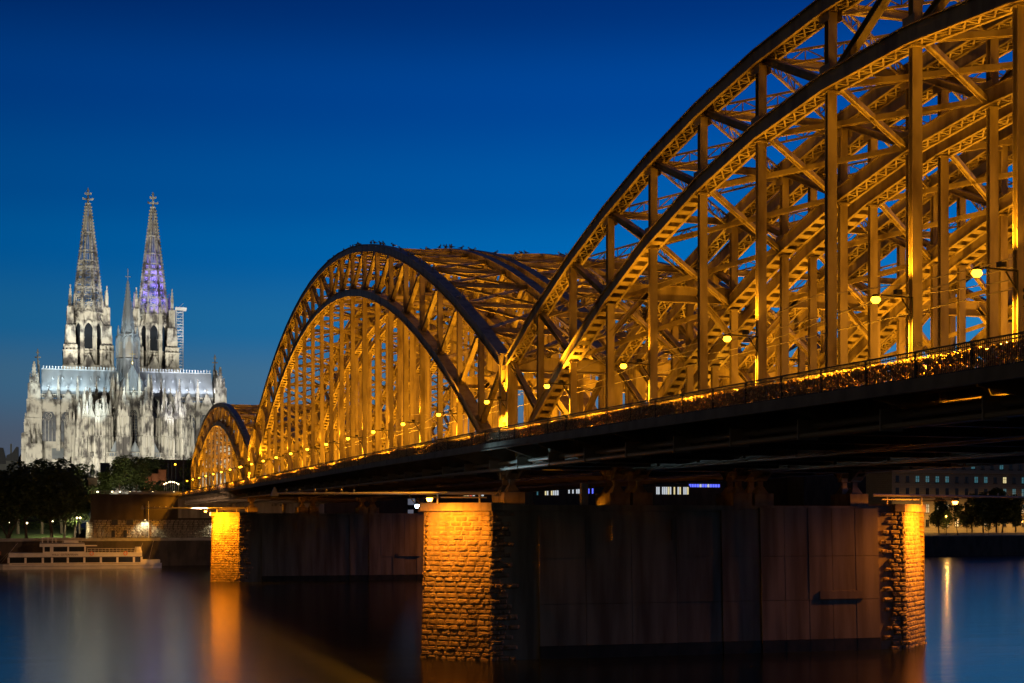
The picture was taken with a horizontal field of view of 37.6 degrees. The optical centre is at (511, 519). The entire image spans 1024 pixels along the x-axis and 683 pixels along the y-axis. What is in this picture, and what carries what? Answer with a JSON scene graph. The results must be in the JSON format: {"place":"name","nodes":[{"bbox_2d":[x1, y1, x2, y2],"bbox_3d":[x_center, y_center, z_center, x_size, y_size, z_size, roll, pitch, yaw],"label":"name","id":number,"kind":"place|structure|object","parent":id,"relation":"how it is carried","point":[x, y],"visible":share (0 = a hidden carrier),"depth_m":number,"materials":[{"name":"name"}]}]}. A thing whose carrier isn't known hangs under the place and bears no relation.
{"place":"outdoors","nodes":[
{"label":"outdoors","id":0,"kind":"place"},
{"bbox_2d":[0,525,73,537],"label":"lawn bank","id":1,"kind":"structure","parent":0,"point":[33,533],"depth_m":421.06,"materials":[{"name":"green plant"}]},
{"bbox_2d":[0,460,37,533],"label":"tree","id":2,"kind":"object","parent":1,"relation":"on","point":[18,462],"visible":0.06,"depth_m":411.49,"materials":[{"name":"green plant"}]},
{"bbox_2d":[0,515,83,534],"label":"shrub belt","id":3,"kind":"object","parent":1,"relation":"on","point":[37,524],"visible":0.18,"depth_m":435.00,"materials":[{"name":"green plant"}]},
{"bbox_2d":[25,458,64,533],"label":"tree","id":4,"kind":"object","parent":1,"relation":"on","point":[40,463],"visible":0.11,"depth_m":415.82,"materials":[{"name":"green plant"}]},
{"bbox_2d":[41,457,90,533],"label":"tree","id":5,"kind":"object","parent":1,"relation":"on","point":[60,461],"visible":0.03,"depth_m":421.09,"materials":[{"name":"green plant"}]},
{"bbox_2d":[1,516,73,536],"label":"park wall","id":6,"kind":"structure","parent":0,"point":[36,519],"depth_m":457.53,"materials":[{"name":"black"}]},
{"bbox_2d":[67,463,103,533],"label":"tree","id":7,"kind":"object","parent":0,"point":[76,470],"visible":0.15,"depth_m":415.60,"materials":[{"name":"green plant"}]},
{"bbox_2d":[125,454,169,480],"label":"tree","id":8,"kind":"object","parent":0,"point":[163,467],"visible":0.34,"depth_m":450.10,"materials":[{"name":"green plant"}]},
{"bbox_2d":[175,306,186,371],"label":"scaffold","id":9,"kind":"object","parent":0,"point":[180,309],"visible":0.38,"depth_m":739.76,"materials":[{"name":"white metal"}]},
{"bbox_2d":[190,403,300,505],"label":"arch span","id":10,"kind":"object","parent":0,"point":[238,443],"visible":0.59,"depth_m":340.62,"materials":[{"name":"metal"}]},
{"bbox_2d":[83,501,414,510],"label":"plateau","id":11,"kind":"structure","parent":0,"point":[410,507],"depth_m":594.37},
{"bbox_2d":[0,448,5,469],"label":"house","id":12,"kind":"structure","parent":11,"relation":"on","point":[2,460],"depth_m":727.23,"materials":[{"name":"grey paint"}]},
{"bbox_2d":[6,444,18,471],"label":"house","id":13,"kind":"structure","parent":11,"relation":"on","point":[13,456],"depth_m":709.76,"materials":[{"name":"grey paint"}]},
{"bbox_2d":[82,484,98,499],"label":"tree","id":14,"kind":"object","parent":11,"relation":"on","point":[91,487],"visible":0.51,"depth_m":406.42,"materials":[{"name":"green plant"}]},
{"bbox_2d":[87,464,97,499],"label":"equestrian statue","id":15,"kind":"object","parent":11,"relation":"on","point":[92,481],"visible":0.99,"depth_m":410.65,"materials":[{"name":"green metal"}]},
{"bbox_2d":[89,470,118,493],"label":"tree","id":16,"kind":"object","parent":11,"relation":"on","point":[104,487],"visible":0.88,"depth_m":416.17,"materials":[{"name":"green plant"}]},
{"bbox_2d":[100,463,109,493],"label":"stone block","id":17,"kind":"structure","parent":11,"relation":"on","point":[102,466],"depth_m":442.27,"materials":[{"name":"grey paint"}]},
{"bbox_2d":[104,455,142,493],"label":"tree","id":18,"kind":"object","parent":11,"relation":"on","point":[118,470],"visible":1,"depth_m":414.73,"materials":[{"name":"green plant"}]},
{"bbox_2d":[21,188,229,513],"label":"cathedral","id":19,"kind":"structure","parent":11,"relation":"on","point":[103,410],"depth_m":673.30,"materials":[{"name":"stone"}]},
{"bbox_2d":[42,412,209,443],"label":"window glass","id":20,"kind":"structure","parent":19,"relation":"in","point":[52,425],"depth_m":660.42,"materials":[{"name":"grey glass"}]},
{"bbox_2d":[84,479,190,493],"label":"terrace hedge","id":21,"kind":"object","parent":11,"relation":"on","point":[150,487],"visible":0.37,"depth_m":433.26,"materials":[{"name":"green plant"}]},
{"bbox_2d":[119,456,159,491],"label":"tree","id":22,"kind":"object","parent":11,"relation":"on","point":[137,481],"visible":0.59,"depth_m":421.49,"materials":[{"name":"green plant"}]},
{"bbox_2d":[144,470,165,491],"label":"brick towers","id":23,"kind":"structure","parent":11,"relation":"on","point":[160,475],"depth_m":448.58,"materials":[{"name":"brown brick"}]},
{"bbox_2d":[167,460,168,491],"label":"mast","id":24,"kind":"object","parent":11,"relation":"on","point":[167,477],"visible":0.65,"depth_m":418.32,"materials":[{"name":"black metal"}]},
{"bbox_2d":[150,459,190,490],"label":"dark block","id":25,"kind":"structure","parent":11,"relation":"on","point":[179,463],"depth_m":464.18,"materials":[{"name":"black"}]},
{"bbox_2d":[171,460,171,491],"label":"mast","id":26,"kind":"object","parent":11,"relation":"on","point":[171,475],"visible":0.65,"depth_m":421.52,"materials":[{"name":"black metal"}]},
{"bbox_2d":[174,455,175,491],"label":"mast","id":27,"kind":"object","parent":11,"relation":"on","point":[175,473],"visible":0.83,"depth_m":424.81,"materials":[{"name":"black metal"}]},
{"bbox_2d":[179,456,199,486],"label":"tree","id":28,"kind":"object","parent":11,"relation":"on","point":[188,475],"visible":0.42,"depth_m":449.37,"materials":[{"name":"green plant"}]},
{"bbox_2d":[236,407,359,505],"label":"arch span","id":29,"kind":"object","parent":11,"relation":"on","point":[292,500],"visible":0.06,"depth_m":331.90,"materials":[{"name":"metal"}]},
{"bbox_2d":[279,409,418,505],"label":"arch span","id":30,"kind":"object","parent":11,"relation":"on","point":[344,500],"visible":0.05,"depth_m":343.15,"materials":[{"name":"metal"}]},
{"bbox_2d":[76,523,936,537],"bbox_3d":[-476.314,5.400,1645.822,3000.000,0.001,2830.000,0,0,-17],"label":"ground","id":31,"kind":"structure","parent":0,"point":[83,531],"depth_m":595.51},
{"bbox_2d":[0,466,43,537],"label":"tree","id":32,"kind":"object","parent":31,"relation":"on","point":[24,476],"visible":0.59,"depth_m":388.10,"materials":[{"name":"green plant"}]},
{"bbox_2d":[0,471,51,537],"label":"tree","id":33,"kind":"object","parent":31,"relation":"on","point":[9,510],"visible":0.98,"depth_m":385.73,"materials":[{"name":"green plant"}]},
{"bbox_2d":[29,466,79,537],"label":"tree","id":34,"kind":"object","parent":31,"relation":"on","point":[54,508],"visible":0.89,"depth_m":392.16,"materials":[{"name":"green plant"}]},
{"bbox_2d":[45,468,92,537],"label":"tree","id":35,"kind":"object","parent":31,"relation":"on","point":[69,480],"visible":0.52,"depth_m":396.42,"materials":[{"name":"green plant"}]},
{"bbox_2d":[59,475,89,537],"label":"tree","id":36,"kind":"object","parent":31,"relation":"on","point":[85,515],"visible":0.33,"depth_m":402.93,"materials":[{"name":"green plant"}]},
{"bbox_2d":[0,538,211,540],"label":"parapet","id":37,"kind":"structure","parent":31,"relation":"on","point":[101,538],"depth_m":391.82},
{"bbox_2d":[85,491,407,537],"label":"abutment","id":38,"kind":"object","parent":31,"relation":"on","point":[119,515],"visible":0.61,"depth_m":405.33,"materials":[{"name":"stone"}]},
{"bbox_2d":[111,520,132,536],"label":"window","id":39,"kind":"structure","parent":38,"relation":"in","point":[114,522],"depth_m":401.74,"materials":[{"name":"black glass"}]},
{"bbox_2d":[183,455,183,490],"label":"mast","id":40,"kind":"object","parent":38,"relation":"on","point":[183,472],"visible":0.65,"depth_m":419.58,"materials":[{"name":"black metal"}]},
{"bbox_2d":[415,495,490,507],"bbox_3d":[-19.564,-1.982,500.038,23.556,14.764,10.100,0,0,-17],"label":"railing","id":41,"kind":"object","parent":31,"relation":"on","point":[463,500],"depth_m":495.96,"materials":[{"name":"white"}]},
{"bbox_2d":[0,535,1023,565],"bbox_3d":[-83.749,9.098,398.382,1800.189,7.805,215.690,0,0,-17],"label":"quay wall","id":42,"kind":"structure","parent":31,"relation":"on","point":[181,552],"depth_m":396.42,"materials":[{"name":"stone"}]},
{"bbox_2d":[491,485,650,502],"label":"dark building","id":43,"kind":"structure","parent":31,"relation":"on","point":[598,490],"depth_m":595.92,"materials":[{"name":"black"}]},
{"bbox_2d":[928,497,952,532],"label":"tree","id":44,"kind":"object","parent":31,"relation":"on","point":[936,516],"visible":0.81,"depth_m":535.71,"materials":[{"name":"green plant"}]},
{"bbox_2d":[939,511,953,534],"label":"tree","id":45,"kind":"object","parent":31,"relation":"on","point":[946,521],"visible":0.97,"depth_m":523.08,"materials":[{"name":"green plant"}]},
{"bbox_2d":[948,503,967,534],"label":"tree","id":46,"kind":"object","parent":31,"relation":"on","point":[959,508],"visible":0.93,"depth_m":527.68,"materials":[{"name":"green plant"}]},
{"bbox_2d":[961,511,973,528],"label":"tree","id":47,"kind":"object","parent":31,"relation":"on","point":[966,526],"visible":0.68,"depth_m":534.27,"materials":[{"name":"green plant"}]},
{"bbox_2d":[959,493,988,532],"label":"tree","id":48,"kind":"object","parent":31,"relation":"on","point":[973,511],"visible":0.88,"depth_m":531.46,"materials":[{"name":"green plant"}]},
{"bbox_2d":[976,491,998,532],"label":"tree","id":49,"kind":"object","parent":31,"relation":"on","point":[989,513],"visible":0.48,"depth_m":540.03,"materials":[{"name":"green plant"}]},
{"bbox_2d":[985,520,992,534],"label":"tree","id":50,"kind":"object","parent":31,"relation":"on","point":[988,525],"visible":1,"depth_m":529.52,"materials":[{"name":"green plant"}]},
{"bbox_2d":[984,487,1014,532],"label":"tree","id":51,"kind":"object","parent":31,"relation":"on","point":[1005,509],"visible":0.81,"depth_m":541.20,"materials":[{"name":"green plant"}]},
{"bbox_2d":[992,491,1010,532],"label":"tree","id":52,"kind":"object","parent":31,"relation":"on","point":[1003,522],"visible":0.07,"depth_m":549.26,"materials":[{"name":"green plant"}]},
{"bbox_2d":[1007,494,1023,532],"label":"tree","id":53,"kind":"object","parent":31,"relation":"on","point":[1016,519],"visible":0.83,"depth_m":542.55,"materials":[{"name":"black plant"}]},
{"bbox_2d":[0,0,1012,522],"label":"sky","id":54,"kind":"structure","parent":0,"point":[271,139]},
{"bbox_2d":[0,555,1023,682],"bbox_3d":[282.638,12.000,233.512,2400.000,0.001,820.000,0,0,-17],"label":"water","id":55,"kind":"structure","parent":0,"point":[181,624],"depth_m":149.42,"materials":[{"name":"blue liquid"}]},
{"bbox_2d":[0,538,161,569],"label":"excursion boat","id":56,"kind":"object","parent":55,"relation":"on","point":[70,554],"visible":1,"depth_m":367.02,"materials":[{"name":"paint"}]},
{"bbox_2d":[210,502,425,581],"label":"bridge pier","id":57,"kind":"structure","parent":55,"relation":"in","point":[312,543],"depth_m":294.37,"materials":[{"name":"stone"}]},
{"bbox_2d":[141,506,244,511],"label":"boom","id":58,"kind":"object","parent":57,"relation":"attached to","point":[236,508],"visible":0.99,"depth_m":290.85,"materials":[{"name":"brown metal"}]},
{"bbox_2d":[249,244,612,501],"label":"arch span","id":59,"kind":"object","parent":57,"relation":"on","point":[487,327],"visible":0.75,"depth_m":184.85,"materials":[{"name":"metal"}]},
{"bbox_2d":[266,279,1012,464],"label":"overhead wire","id":60,"kind":"object","parent":59,"relation":"hanging from","point":[755,343],"visible":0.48,"depth_m":97.56,"materials":[{"name":"black metal"}]},
{"bbox_2d":[311,249,733,501],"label":"arch span","id":61,"kind":"object","parent":57,"relation":"on","point":[526,264],"visible":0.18,"depth_m":196.27,"materials":[{"name":"metal"}]},
{"bbox_2d":[371,254,847,501],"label":"arch span","id":62,"kind":"object","parent":57,"relation":"on","point":[648,481],"visible":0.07,"depth_m":201.34,"materials":[{"name":"metal"}]},
{"bbox_2d":[420,479,926,660],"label":"bridge pier","id":63,"kind":"structure","parent":55,"relation":"in","point":[630,570],"depth_m":133.31,"materials":[{"name":"stone"}]},
{"bbox_2d":[271,487,495,503],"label":"boom","id":64,"kind":"object","parent":63,"relation":"attached to","point":[274,492],"visible":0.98,"depth_m":128.66,"materials":[{"name":"brown metal"}]},
{"bbox_2d":[426,494,438,501],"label":"pier floodlight","id":65,"kind":"object","parent":63,"relation":"attached to","point":[429,497],"visible":1,"depth_m":126.55,"materials":[{"name":"white metal"}]},
{"bbox_2d":[631,28,1023,480],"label":"arch span","id":66,"kind":"object","parent":63,"relation":"on","point":[968,143],"visible":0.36,"depth_m":105.36,"materials":[{"name":"metal"}]},
{"bbox_2d":[629,369,731,476],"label":"joint pillar","id":67,"kind":"structure","parent":66,"relation":"attached to","point":[729,474],"depth_m":137.14,"materials":[{"name":"metal"}]},
{"bbox_2d":[753,145,1023,481],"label":"arch span","id":68,"kind":"object","parent":63,"relation":"on","point":[893,330],"visible":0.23,"depth_m":119.04,"materials":[{"name":"metal"}]},
{"bbox_2d":[749,373,847,477],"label":"joint pillar","id":69,"kind":"structure","parent":68,"relation":"attached to","point":[844,475],"depth_m":140.79,"materials":[{"name":"metal"}]},
{"bbox_2d":[922,498,958,503],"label":"pier floodlight","id":70,"kind":"object","parent":63,"relation":"attached to","point":[954,500],"visible":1,"depth_m":140.95,"materials":[{"name":"white metal"}]},
{"bbox_2d":[872,493,1023,504],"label":"boom","id":71,"kind":"object","parent":63,"relation":"attached to","point":[922,496],"visible":0.96,"depth_m":144.81,"materials":[{"name":"brown metal"}]},
{"bbox_2d":[525,490,565,504],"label":"lit building","id":72,"kind":"structure","parent":0,"point":[557,497],"depth_m":515.76,"materials":[{"name":"black"}]},
{"bbox_2d":[566,488,594,504],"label":"lit building","id":73,"kind":"structure","parent":0,"point":[573,497],"depth_m":539.75,"materials":[{"name":"black"}]},
{"bbox_2d":[177,362,1023,504],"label":"footpath","id":74,"kind":"structure","parent":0,"point":[918,397],"depth_m":89.22,"materials":[{"name":"black metal"}]},
{"bbox_2d":[289,451,302,466],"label":"street lamp","id":75,"kind":"object","parent":74,"relation":"on","point":[290,453],"visible":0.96,"depth_m":235.37,"materials":[{"name":"yellow metal"}]},
{"bbox_2d":[324,441,339,460],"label":"street lamp","id":76,"kind":"object","parent":74,"relation":"on","point":[325,444],"visible":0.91,"depth_m":206.36,"materials":[{"name":"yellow metal"}]},
{"bbox_2d":[346,435,362,456],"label":"street lamp","id":77,"kind":"object","parent":74,"relation":"on","point":[348,438],"visible":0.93,"depth_m":191.83,"materials":[{"name":"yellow metal"}]},
{"bbox_2d":[371,428,388,448],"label":"street lamp","id":78,"kind":"object","parent":74,"relation":"on","point":[373,431],"visible":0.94,"depth_m":177.27,"materials":[{"name":"yellow metal"}]},
{"bbox_2d":[401,420,419,430],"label":"street lamp","id":79,"kind":"object","parent":74,"relation":"on","point":[403,423],"visible":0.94,"depth_m":162.67,"materials":[{"name":"yellow metal"}]},
{"bbox_2d":[436,410,457,422],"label":"street lamp","id":80,"kind":"object","parent":74,"relation":"on","point":[438,414],"visible":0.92,"depth_m":148.16,"materials":[{"name":"yellow metal"}]},
{"bbox_2d":[484,396,505,407],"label":"street lamp","id":81,"kind":"object","parent":74,"relation":"on","point":[486,401],"visible":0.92,"depth_m":132.16,"materials":[{"name":"yellow metal"}]},
{"bbox_2d":[544,380,570,418],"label":"street lamp","id":82,"kind":"object","parent":74,"relation":"on","point":[546,385],"visible":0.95,"depth_m":116.66,"materials":[{"name":"yellow metal"}]},
{"bbox_2d":[179,331,1023,495],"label":"railing","id":83,"kind":"object","parent":74,"relation":"on","point":[698,394],"visible":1,"depth_m":82.93,"materials":[{"name":"black metal"}]},
{"bbox_2d":[620,359,650,403],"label":"street lamp","id":84,"kind":"object","parent":74,"relation":"on","point":[623,365],"visible":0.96,"depth_m":101.36,"materials":[{"name":"yellow metal"}]},
{"bbox_2d":[723,330,758,379],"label":"street lamp","id":85,"kind":"object","parent":74,"relation":"on","point":[727,337],"visible":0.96,"depth_m":86.16,"materials":[{"name":"yellow metal"}]},
{"bbox_2d":[504,0,1023,479],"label":"arch span","id":86,"kind":"object","parent":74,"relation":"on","point":[958,29],"visible":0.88,"depth_m":92.52,"materials":[{"name":"metal"}]},
{"bbox_2d":[502,365,609,475],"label":"joint pillar","id":87,"kind":"structure","parent":86,"relation":"attached to","point":[503,421],"depth_m":133.32,"materials":[{"name":"metal"}]},
{"bbox_2d":[206,257,1012,473],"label":"overhead wire","id":88,"kind":"object","parent":86,"relation":"hanging from","point":[751,324],"visible":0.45,"depth_m":89.17,"materials":[{"name":"black metal"}]},
{"bbox_2d":[871,289,913,351],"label":"street lamp","id":89,"kind":"object","parent":74,"relation":"on","point":[875,298],"visible":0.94,"depth_m":70.83,"materials":[{"name":"yellow metal"}]},
{"bbox_2d":[971,261,1018,358],"bbox_3d":[20.332,-8.530,63.257,2.123,4.660,0.453,0,0,-13],"label":"street lamp","id":90,"kind":"object","parent":74,"relation":"on","point":[977,271],"visible":0.97,"depth_m":63.25,"materials":[{"name":"yellow metal"}]},
{"bbox_2d":[181,338,1023,495],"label":"love locks","id":91,"kind":"object","parent":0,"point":[687,403],"visible":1,"depth_m":79.63,"materials":[{"name":"metal"}]},
{"bbox_2d":[645,485,689,504],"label":"lit building","id":92,"kind":"structure","parent":0,"point":[671,494],"depth_m":572.68,"materials":[{"name":"black"}]},
{"bbox_2d":[677,483,720,504],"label":"lit building","id":93,"kind":"structure","parent":0,"point":[703,493],"depth_m":577.78,"materials":[{"name":"black"}]},
{"bbox_2d":[661,477,787,505],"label":"dark building","id":94,"kind":"structure","parent":0,"point":[778,487],"depth_m":630.29,"materials":[{"name":"black"}]},
{"bbox_2d":[788,475,865,505],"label":"dark building","id":95,"kind":"structure","parent":0,"point":[819,490],"depth_m":614.77,"materials":[{"name":"black"}]},
{"bbox_2d":[866,464,1023,532],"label":"building","id":96,"kind":"structure","parent":0,"point":[1009,479],"depth_m":558.27,"materials":[{"name":"stone"}]},
{"bbox_2d":[924,533,1023,534],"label":"street wall","id":97,"kind":"structure","parent":0,"point":[974,533],"depth_m":532.26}
]}

